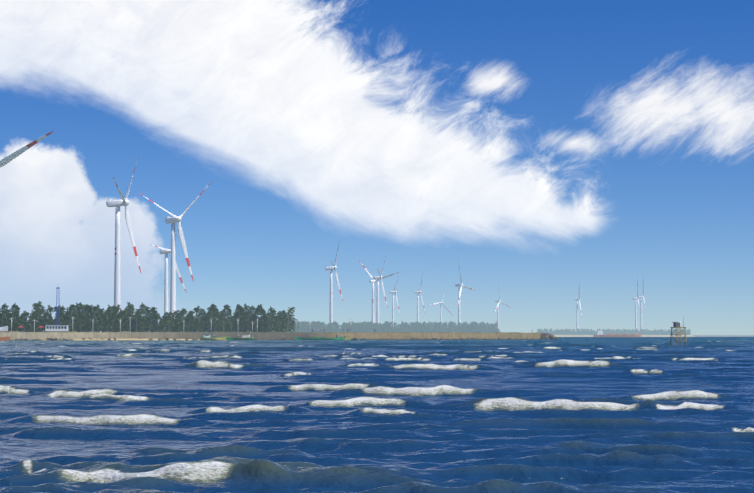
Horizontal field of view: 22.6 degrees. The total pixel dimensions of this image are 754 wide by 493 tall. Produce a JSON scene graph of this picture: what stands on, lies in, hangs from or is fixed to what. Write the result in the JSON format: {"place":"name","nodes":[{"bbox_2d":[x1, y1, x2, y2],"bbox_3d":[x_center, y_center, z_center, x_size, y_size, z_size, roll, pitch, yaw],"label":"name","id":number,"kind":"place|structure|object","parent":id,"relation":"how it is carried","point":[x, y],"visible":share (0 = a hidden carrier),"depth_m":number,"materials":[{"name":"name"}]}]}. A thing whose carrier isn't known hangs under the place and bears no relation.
{"place":"outdoors","nodes":[
{"label":"outdoors","id":0,"kind":"place"},
{"bbox_2d":[0,337,753,492],"bbox_3d":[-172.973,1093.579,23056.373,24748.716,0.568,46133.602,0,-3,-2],"label":"sea water","id":1,"kind":"structure","parent":0,"point":[610,415],"depth_m":44.94,"materials":[{"name":"blue liquid"}]},
{"bbox_2d":[0,337,8,340],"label":"red fishing boat","id":2,"kind":"object","parent":1,"relation":"on","point":[4,338],"visible":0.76,"depth_m":771.62,"materials":[{"name":"orange"}]},
{"bbox_2d":[58,339,199,339],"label":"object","id":3,"kind":"structure","parent":1,"relation":"in","point":[129,339],"depth_m":824.16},
{"bbox_2d":[200,334,225,339],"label":"fishing boat","id":4,"kind":"object","parent":1,"relation":"on","point":[206,337],"visible":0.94,"depth_m":845.06,"materials":[{"name":"yellow"}]},
{"bbox_2d":[226,332,253,339],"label":"fishing boat","id":5,"kind":"object","parent":1,"relation":"in","point":[246,337],"visible":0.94,"depth_m":854.30,"materials":[{"name":"green"}]},
{"bbox_2d":[0,331,540,339],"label":"sea wall","id":6,"kind":"structure","parent":1,"relation":"in","point":[12,335],"depth_m":890.05,"materials":[{"name":"concrete"}]},
{"bbox_2d":[0,326,7,331],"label":"building","id":7,"kind":"structure","parent":6,"relation":"on","point":[4,328],"depth_m":801.50,"materials":[{"name":"white"}]},
{"bbox_2d":[52,287,59,331],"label":"lattice tower","id":8,"kind":"structure","parent":6,"relation":"on","point":[57,309],"depth_m":824.11,"materials":[{"name":"blue metal"}]},
{"bbox_2d":[45,325,67,331],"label":"building","id":9,"kind":"structure","parent":6,"relation":"on","point":[50,328],"depth_m":816.19,"materials":[{"name":"white"}]},
{"bbox_2d":[9,332,557,339],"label":"foot rubble wall","id":10,"kind":"structure","parent":1,"relation":"on","point":[546,336],"depth_m":941.25,"materials":[{"name":"stone"}]},
{"bbox_2d":[295,331,320,339],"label":"boat","id":11,"kind":"object","parent":1,"relation":"on","point":[306,338],"visible":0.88,"depth_m":887.63,"materials":[{"name":"green"}]},
{"bbox_2d":[321,334,342,339],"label":"boat","id":12,"kind":"object","parent":1,"relation":"on","point":[335,338],"visible":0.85,"depth_m":892.06,"materials":[{"name":"green"}]},
{"bbox_2d":[594,328,640,336],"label":"cargo ship","id":13,"kind":"object","parent":1,"relation":"on","point":[599,333],"visible":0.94,"depth_m":2451.54,"materials":[{"name":"brown"}]},
{"bbox_2d":[670,321,686,345],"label":"platform","id":14,"kind":"structure","parent":1,"relation":"in","point":[676,325],"depth_m":372.56,"materials":[{"name":"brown metal"}]},
{"bbox_2d":[0,0,753,334],"label":"sky","id":15,"kind":"structure","parent":0,"point":[543,149],"materials":[{"name":"blue"}]},
{"bbox_2d":[554,335,694,336],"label":"beach","id":16,"kind":"structure","parent":0,"point":[641,335],"depth_m":3181.67,"materials":[{"name":"beige sand"}]},
{"bbox_2d":[548,335,753,338],"bbox_3d":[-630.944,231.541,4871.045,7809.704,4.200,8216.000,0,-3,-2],"label":"land edge","id":17,"kind":"object","parent":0,"point":[721,336],"visible":0.07,"depth_m":3530.11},
{"label":"land","id":18,"kind":"structure","parent":0,"visible":0},
{"bbox_2d":[1,310,10,331],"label":"tree","id":19,"kind":"object","parent":18,"relation":"on","point":[4,317],"visible":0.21,"depth_m":951.27,"materials":[{"name":"green plant"}]},
{"bbox_2d":[0,303,12,330],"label":"tree","id":20,"kind":"object","parent":18,"relation":"on","point":[4,312],"visible":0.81,"depth_m":939.76,"materials":[{"name":"green plant"}]},
{"bbox_2d":[6,303,21,331],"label":"tree","id":21,"kind":"object","parent":18,"relation":"on","point":[14,312],"visible":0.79,"depth_m":945.64,"materials":[{"name":"green plant"}]},
{"bbox_2d":[18,310,33,331],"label":"tree","id":22,"kind":"object","parent":18,"relation":"on","point":[26,323],"visible":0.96,"depth_m":950.08,"materials":[{"name":"green plant"}]},
{"bbox_2d":[0,131,53,167],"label":"wind turbine","id":23,"kind":"object","parent":18,"relation":"on","point":[9,158],"visible":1,"depth_m":842.18,"materials":[{"name":"white metal"}]},
{"bbox_2d":[27,310,39,331],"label":"tree","id":24,"kind":"object","parent":18,"relation":"on","point":[30,317],"visible":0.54,"depth_m":963.66,"materials":[{"name":"green plant"}]},
{"bbox_2d":[31,318,38,331],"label":"tree","id":25,"kind":"object","parent":18,"relation":"on","point":[35,325],"visible":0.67,"depth_m":955.58,"materials":[{"name":"green plant"}]},
{"bbox_2d":[29,301,45,331],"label":"tree","id":26,"kind":"object","parent":18,"relation":"on","point":[38,305],"visible":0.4,"depth_m":989.81,"materials":[{"name":"green plant"}]},
{"bbox_2d":[31,307,47,331],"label":"tree","id":27,"kind":"object","parent":18,"relation":"on","point":[39,319],"visible":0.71,"depth_m":965.34,"materials":[{"name":"green plant"}]},
{"bbox_2d":[43,305,54,331],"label":"tree","id":28,"kind":"object","parent":18,"relation":"on","point":[47,314],"visible":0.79,"depth_m":963.28,"materials":[{"name":"green plant"}]},
{"bbox_2d":[52,305,65,331],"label":"tree","id":29,"kind":"object","parent":18,"relation":"on","point":[57,316],"visible":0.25,"depth_m":977.05,"materials":[{"name":"green plant"}]},
{"bbox_2d":[54,307,67,324],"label":"tree","id":30,"kind":"object","parent":18,"relation":"on","point":[62,313],"visible":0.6,"depth_m":968.62,"materials":[{"name":"green plant"}]},
{"bbox_2d":[61,304,78,330],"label":"tree","id":31,"kind":"object","parent":18,"relation":"on","point":[71,316],"visible":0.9,"depth_m":973.09,"materials":[{"name":"green plant"}]},
{"bbox_2d":[71,303,80,330],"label":"tree","id":32,"kind":"object","parent":18,"relation":"on","point":[78,308],"visible":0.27,"depth_m":998.04,"materials":[{"name":"green plant"}]},
{"bbox_2d":[76,302,86,320],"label":"tree","id":33,"kind":"object","parent":18,"relation":"on","point":[82,306],"visible":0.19,"depth_m":1009.00,"materials":[{"name":"green plant"}]},
{"bbox_2d":[75,312,88,331],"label":"tree","id":34,"kind":"object","parent":18,"relation":"on","point":[82,324],"visible":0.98,"depth_m":977.39,"materials":[{"name":"green plant"}]},
{"bbox_2d":[82,315,93,331],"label":"tree","id":35,"kind":"object","parent":18,"relation":"on","point":[87,316],"visible":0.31,"depth_m":990.18,"materials":[{"name":"green plant"}]},
{"bbox_2d":[81,304,97,331],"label":"tree","id":36,"kind":"object","parent":18,"relation":"on","point":[89,311],"visible":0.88,"depth_m":980.93,"materials":[{"name":"green plant"}]},
{"bbox_2d":[82,305,96,321],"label":"tree","id":37,"kind":"object","parent":18,"relation":"on","point":[91,307],"visible":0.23,"depth_m":1004.04,"materials":[{"name":"green plant"}]},
{"bbox_2d":[89,307,101,331],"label":"tree","id":38,"kind":"object","parent":18,"relation":"on","point":[96,312],"visible":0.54,"depth_m":992.49,"materials":[{"name":"green plant"}]},
{"bbox_2d":[95,308,103,331],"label":"tree","id":39,"kind":"object","parent":18,"relation":"on","point":[101,311],"visible":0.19,"depth_m":1001.01,"materials":[{"name":"green plant"}]},
{"bbox_2d":[97,311,110,331],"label":"tree","id":40,"kind":"object","parent":18,"relation":"on","point":[102,320],"visible":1,"depth_m":988.02,"materials":[{"name":"green plant"}]},
{"bbox_2d":[100,307,113,331],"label":"tree","id":41,"kind":"object","parent":18,"relation":"on","point":[109,309],"visible":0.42,"depth_m":1000.22,"materials":[{"name":"green plant"}]},
{"bbox_2d":[108,309,119,331],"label":"tree","id":42,"kind":"object","parent":18,"relation":"on","point":[113,328],"visible":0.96,"depth_m":995.46,"materials":[{"name":"green plant"}]},
{"bbox_2d":[115,304,122,319],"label":"tree","id":43,"kind":"object","parent":18,"relation":"on","point":[117,307],"visible":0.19,"depth_m":1027.21,"materials":[{"name":"green plant"}]},
{"bbox_2d":[114,311,126,331],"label":"tree","id":44,"kind":"object","parent":18,"relation":"on","point":[120,313],"visible":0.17,"depth_m":1009.67,"materials":[{"name":"green plant"}]},
{"bbox_2d":[116,315,126,331],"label":"tree","id":45,"kind":"object","parent":18,"relation":"on","point":[120,317],"visible":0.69,"depth_m":997.60,"materials":[{"name":"green plant"}]},
{"bbox_2d":[106,157,140,311],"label":"wind turbine","id":46,"kind":"object","parent":18,"relation":"on","point":[116,204],"visible":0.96,"depth_m":1040.76,"materials":[{"name":"white metal"}]},
{"bbox_2d":[122,302,134,331],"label":"tree","id":47,"kind":"object","parent":18,"relation":"on","point":[130,306],"visible":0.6,"depth_m":1009.06,"materials":[{"name":"green plant"}]},
{"bbox_2d":[125,318,134,331],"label":"tree","id":48,"kind":"object","parent":18,"relation":"on","point":[130,326],"visible":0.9,"depth_m":1002.72,"materials":[{"name":"green plant"}]},
{"bbox_2d":[130,309,143,331],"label":"tree","id":49,"kind":"object","parent":18,"relation":"on","point":[137,323],"visible":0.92,"depth_m":1005.72,"materials":[{"name":"green plant"}]},
{"bbox_2d":[139,317,147,331],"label":"tree","id":50,"kind":"object","parent":18,"relation":"on","point":[144,327],"visible":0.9,"depth_m":1007.51,"materials":[{"name":"green plant"}]},
{"bbox_2d":[139,303,148,324],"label":"tree","id":51,"kind":"object","parent":18,"relation":"on","point":[142,305],"visible":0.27,"depth_m":1038.94,"materials":[{"name":"green plant"}]},
{"bbox_2d":[141,306,150,330],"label":"tree","id":52,"kind":"object","parent":18,"relation":"on","point":[146,313],"visible":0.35,"depth_m":1024.40,"materials":[{"name":"green plant"}]},
{"bbox_2d":[144,307,158,331],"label":"tree","id":53,"kind":"object","parent":18,"relation":"on","point":[155,317],"visible":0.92,"depth_m":1010.73,"materials":[{"name":"green plant"}]},
{"bbox_2d":[156,313,164,331],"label":"tree","id":54,"kind":"object","parent":18,"relation":"on","point":[161,321],"visible":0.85,"depth_m":1015.17,"materials":[{"name":"green plant"}]},
{"bbox_2d":[161,311,172,329],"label":"tree","id":55,"kind":"object","parent":18,"relation":"on","point":[165,316],"visible":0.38,"depth_m":1031.71,"materials":[{"name":"green plant"}]},
{"bbox_2d":[150,214,186,313],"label":"wind turbine","id":56,"kind":"object","parent":18,"relation":"on","point":[165,251],"visible":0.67,"depth_m":1639.66,"materials":[{"name":"white metal"}]},
{"bbox_2d":[163,311,175,331],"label":"tree","id":57,"kind":"object","parent":18,"relation":"on","point":[167,320],"visible":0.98,"depth_m":1018.73,"materials":[{"name":"green plant"}]},
{"bbox_2d":[167,310,179,331],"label":"tree","id":58,"kind":"object","parent":18,"relation":"on","point":[174,313],"visible":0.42,"depth_m":1044.73,"materials":[{"name":"green plant"}]},
{"bbox_2d":[141,184,209,317],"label":"wind turbine","id":59,"kind":"object","parent":18,"relation":"on","point":[174,219],"visible":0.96,"depth_m":1190.04,"materials":[{"name":"white metal"}]},
{"bbox_2d":[174,313,186,331],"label":"tree","id":60,"kind":"object","parent":18,"relation":"on","point":[178,325],"visible":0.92,"depth_m":1022.99,"materials":[{"name":"green plant"}]},
{"bbox_2d":[174,308,187,331],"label":"tree","id":61,"kind":"object","parent":18,"relation":"on","point":[182,312],"visible":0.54,"depth_m":1032.57,"materials":[{"name":"green plant"}]},
{"bbox_2d":[182,310,195,331],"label":"tree","id":62,"kind":"object","parent":18,"relation":"on","point":[186,321],"visible":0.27,"depth_m":1035.97,"materials":[{"name":"green plant"}]},
{"bbox_2d":[184,311,197,331],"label":"tree","id":63,"kind":"object","parent":18,"relation":"on","point":[190,320],"visible":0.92,"depth_m":1028.43,"materials":[{"name":"green plant"}]},
{"bbox_2d":[194,318,200,331],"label":"tree","id":64,"kind":"object","parent":18,"relation":"on","point":[197,322],"visible":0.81,"depth_m":1035.05,"materials":[{"name":"green plant"}]},
{"bbox_2d":[194,316,203,331],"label":"tree","id":65,"kind":"object","parent":18,"relation":"on","point":[201,320],"visible":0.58,"depth_m":1042.54,"materials":[{"name":"green plant"}]},
{"bbox_2d":[193,306,207,330],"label":"tree","id":66,"kind":"object","parent":18,"relation":"on","point":[199,314],"visible":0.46,"depth_m":1056.25,"materials":[{"name":"green plant"}]},
{"bbox_2d":[199,322,205,331],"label":"tree","id":67,"kind":"object","parent":18,"relation":"on","point":[202,328],"visible":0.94,"depth_m":1036.78,"materials":[{"name":"green plant"}]},
{"bbox_2d":[202,312,211,331],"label":"tree","id":68,"kind":"object","parent":18,"relation":"on","point":[206,322],"visible":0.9,"depth_m":1046.43,"materials":[{"name":"green plant"}]},
{"bbox_2d":[204,304,215,331],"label":"tree","id":69,"kind":"object","parent":18,"relation":"on","point":[212,308],"visible":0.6,"depth_m":1054.65,"materials":[{"name":"green plant"}]},
{"bbox_2d":[207,310,222,331],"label":"tree","id":70,"kind":"object","parent":18,"relation":"on","point":[216,322],"visible":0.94,"depth_m":1043.23,"materials":[{"name":"green plant"}]},
{"bbox_2d":[219,304,231,331],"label":"tree","id":71,"kind":"object","parent":18,"relation":"on","point":[226,322],"visible":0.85,"depth_m":1046.71,"materials":[{"name":"green plant"}]},
{"bbox_2d":[225,304,231,319],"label":"tree","id":72,"kind":"object","parent":18,"relation":"on","point":[229,310],"visible":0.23,"depth_m":1071.57,"materials":[{"name":"green plant"}]},
{"bbox_2d":[226,318,235,331],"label":"tree","id":73,"kind":"object","parent":18,"relation":"on","point":[231,327],"visible":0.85,"depth_m":1048.95,"materials":[{"name":"green plant"}]},
{"bbox_2d":[233,304,245,331],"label":"tree","id":74,"kind":"object","parent":18,"relation":"on","point":[239,313],"visible":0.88,"depth_m":1053.25,"materials":[{"name":"green plant"}]},
{"bbox_2d":[231,305,248,331],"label":"tree","id":75,"kind":"object","parent":18,"relation":"on","point":[236,310],"visible":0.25,"depth_m":1060.20,"materials":[{"name":"green plant"}]},
{"bbox_2d":[243,303,251,321],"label":"tree","id":76,"kind":"object","parent":18,"relation":"on","point":[246,307],"visible":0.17,"depth_m":1077.44,"materials":[{"name":"green plant"}]},
{"bbox_2d":[243,311,254,331],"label":"tree","id":77,"kind":"object","parent":18,"relation":"on","point":[247,319],"visible":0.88,"depth_m":1059.85,"materials":[{"name":"green plant"}]},
{"bbox_2d":[247,305,254,323],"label":"tree","id":78,"kind":"object","parent":18,"relation":"on","point":[252,307],"visible":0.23,"depth_m":1088.92,"materials":[{"name":"green plant"}]},
{"bbox_2d":[251,319,258,331],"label":"tree","id":79,"kind":"object","parent":18,"relation":"on","point":[255,327],"visible":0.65,"depth_m":1062.91,"materials":[{"name":"green plant"}]},
{"bbox_2d":[249,304,263,331],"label":"tree","id":80,"kind":"object","parent":18,"relation":"on","point":[253,316],"visible":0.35,"depth_m":1069.22,"materials":[{"name":"green plant"}]},
{"bbox_2d":[254,304,270,331],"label":"tree","id":81,"kind":"object","parent":18,"relation":"on","point":[260,309],"visible":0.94,"depth_m":1064.07,"materials":[{"name":"green plant"}]},
{"bbox_2d":[261,306,276,331],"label":"tree","id":82,"kind":"object","parent":18,"relation":"on","point":[271,315],"visible":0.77,"depth_m":1066.55,"materials":[{"name":"green plant"}]},
{"bbox_2d":[269,309,276,328],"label":"tree","id":83,"kind":"object","parent":18,"relation":"on","point":[274,314],"visible":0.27,"depth_m":1084.11,"materials":[{"name":"green plant"}]},
{"bbox_2d":[270,311,284,331],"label":"tree","id":84,"kind":"object","parent":18,"relation":"on","point":[278,315],"visible":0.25,"depth_m":1079.42,"materials":[{"name":"green plant"}]},
{"bbox_2d":[271,315,285,331],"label":"tree","id":85,"kind":"object","parent":18,"relation":"on","point":[280,320],"visible":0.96,"depth_m":1070.68,"materials":[{"name":"green plant"}]},
{"bbox_2d":[283,307,299,331],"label":"tree","id":86,"kind":"object","parent":18,"relation":"on","point":[289,318],"visible":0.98,"depth_m":1085.90,"materials":[{"name":"green plant"}]},
{"bbox_2d":[297,321,303,331],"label":"tree","id":87,"kind":"object","parent":18,"relation":"on","point":[301,329],"visible":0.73,"depth_m":1954.31,"materials":[{"name":"green plant"}]},
{"bbox_2d":[304,321,309,331],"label":"tree","id":88,"kind":"object","parent":18,"relation":"on","point":[306,327],"visible":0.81,"depth_m":1958.24,"materials":[{"name":"green plant"}]},
{"bbox_2d":[325,240,342,322],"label":"wind turbine","id":89,"kind":"object","parent":18,"relation":"on","point":[331,268],"visible":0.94,"depth_m":2045.40,"materials":[{"name":"white metal"}]},
{"bbox_2d":[354,322,359,331],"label":"tree","id":90,"kind":"object","parent":18,"relation":"on","point":[357,327],"visible":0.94,"depth_m":1982.08,"materials":[{"name":"green plant"}]},
{"bbox_2d":[359,322,366,331],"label":"tree","id":91,"kind":"object","parent":18,"relation":"on","point":[363,326],"visible":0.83,"depth_m":1984.42,"materials":[{"name":"green plant"}]},
{"bbox_2d":[373,324,380,332],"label":"tree","id":92,"kind":"object","parent":18,"relation":"on","point":[377,328],"visible":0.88,"depth_m":1994.41,"materials":[{"name":"green plant"}]},
{"bbox_2d":[359,261,398,322],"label":"wind turbine","id":93,"kind":"object","parent":18,"relation":"on","point":[373,281],"visible":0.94,"depth_m":2527.98,"materials":[{"name":"white metal"}]},
{"bbox_2d":[373,260,387,323],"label":"wind turbine","id":94,"kind":"object","parent":18,"relation":"on","point":[377,306],"visible":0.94,"depth_m":2381.17,"materials":[{"name":"white metal"}]},
{"bbox_2d":[385,322,393,331],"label":"tree","id":95,"kind":"object","parent":18,"relation":"on","point":[388,328],"visible":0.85,"depth_m":1997.36,"materials":[{"name":"green plant"}]},
{"bbox_2d":[389,279,399,322],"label":"wind turbine","id":96,"kind":"object","parent":18,"relation":"on","point":[393,292],"visible":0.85,"depth_m":3175.45,"materials":[{"name":"white metal"}]},
{"bbox_2d":[400,323,407,331],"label":"tree","id":97,"kind":"object","parent":18,"relation":"on","point":[404,326],"visible":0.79,"depth_m":2005.35,"materials":[{"name":"green plant"}]},
{"bbox_2d":[411,322,418,332],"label":"tree","id":98,"kind":"object","parent":18,"relation":"on","point":[414,325],"visible":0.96,"depth_m":2013.46,"materials":[{"name":"green plant"}]},
{"bbox_2d":[414,274,425,321],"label":"wind turbine","id":99,"kind":"object","parent":18,"relation":"on","point":[417,292],"visible":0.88,"depth_m":3176.63,"materials":[{"name":"white metal"}]},
{"bbox_2d":[419,322,426,332],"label":"tree","id":100,"kind":"object","parent":18,"relation":"on","point":[422,326],"visible":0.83,"depth_m":2018.92,"materials":[{"name":"green plant"}]},
{"bbox_2d":[425,322,434,332],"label":"tree","id":101,"kind":"object","parent":18,"relation":"on","point":[429,326],"visible":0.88,"depth_m":2021.04,"materials":[{"name":"green plant"}]},
{"bbox_2d":[430,323,438,332],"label":"tree","id":102,"kind":"object","parent":18,"relation":"on","point":[435,328],"visible":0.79,"depth_m":2022.20,"materials":[{"name":"green plant"}]},
{"bbox_2d":[430,287,452,324],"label":"wind turbine","id":103,"kind":"object","parent":18,"relation":"on","point":[440,303],"visible":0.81,"depth_m":4159.02,"materials":[{"name":"white metal"}]},
{"bbox_2d":[455,262,473,322],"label":"wind turbine","id":104,"kind":"object","parent":18,"relation":"on","point":[459,293],"visible":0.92,"depth_m":2736.22,"materials":[{"name":"white metal"}]},
{"bbox_2d":[461,323,467,332],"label":"tree","id":105,"kind":"object","parent":18,"relation":"on","point":[462,327],"visible":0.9,"depth_m":2038.94,"materials":[{"name":"green plant"}]},
{"bbox_2d":[477,323,484,332],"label":"tree","id":106,"kind":"object","parent":18,"relation":"on","point":[481,326],"visible":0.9,"depth_m":2045.12,"materials":[{"name":"green plant"}]},
{"bbox_2d":[495,287,510,328],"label":"wind turbine","id":107,"kind":"object","parent":18,"relation":"on","point":[499,301],"visible":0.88,"depth_m":4015.60,"materials":[{"name":"white metal"}]},
{"bbox_2d":[574,283,582,331],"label":"wind turbine","id":108,"kind":"object","parent":18,"relation":"on","point":[577,299],"visible":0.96,"depth_m":3793.48,"materials":[{"name":"white metal"}]},
{"bbox_2d":[633,281,640,330],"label":"wind turbine","id":109,"kind":"object","parent":18,"relation":"on","point":[635,299],"visible":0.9,"depth_m":3723.71,"materials":[{"name":"white metal"}]},
{"bbox_2d":[638,285,645,328],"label":"wind turbine","id":110,"kind":"object","parent":18,"relation":"on","point":[641,297],"visible":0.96,"depth_m":3584.30,"materials":[{"name":"white metal"}]}
]}

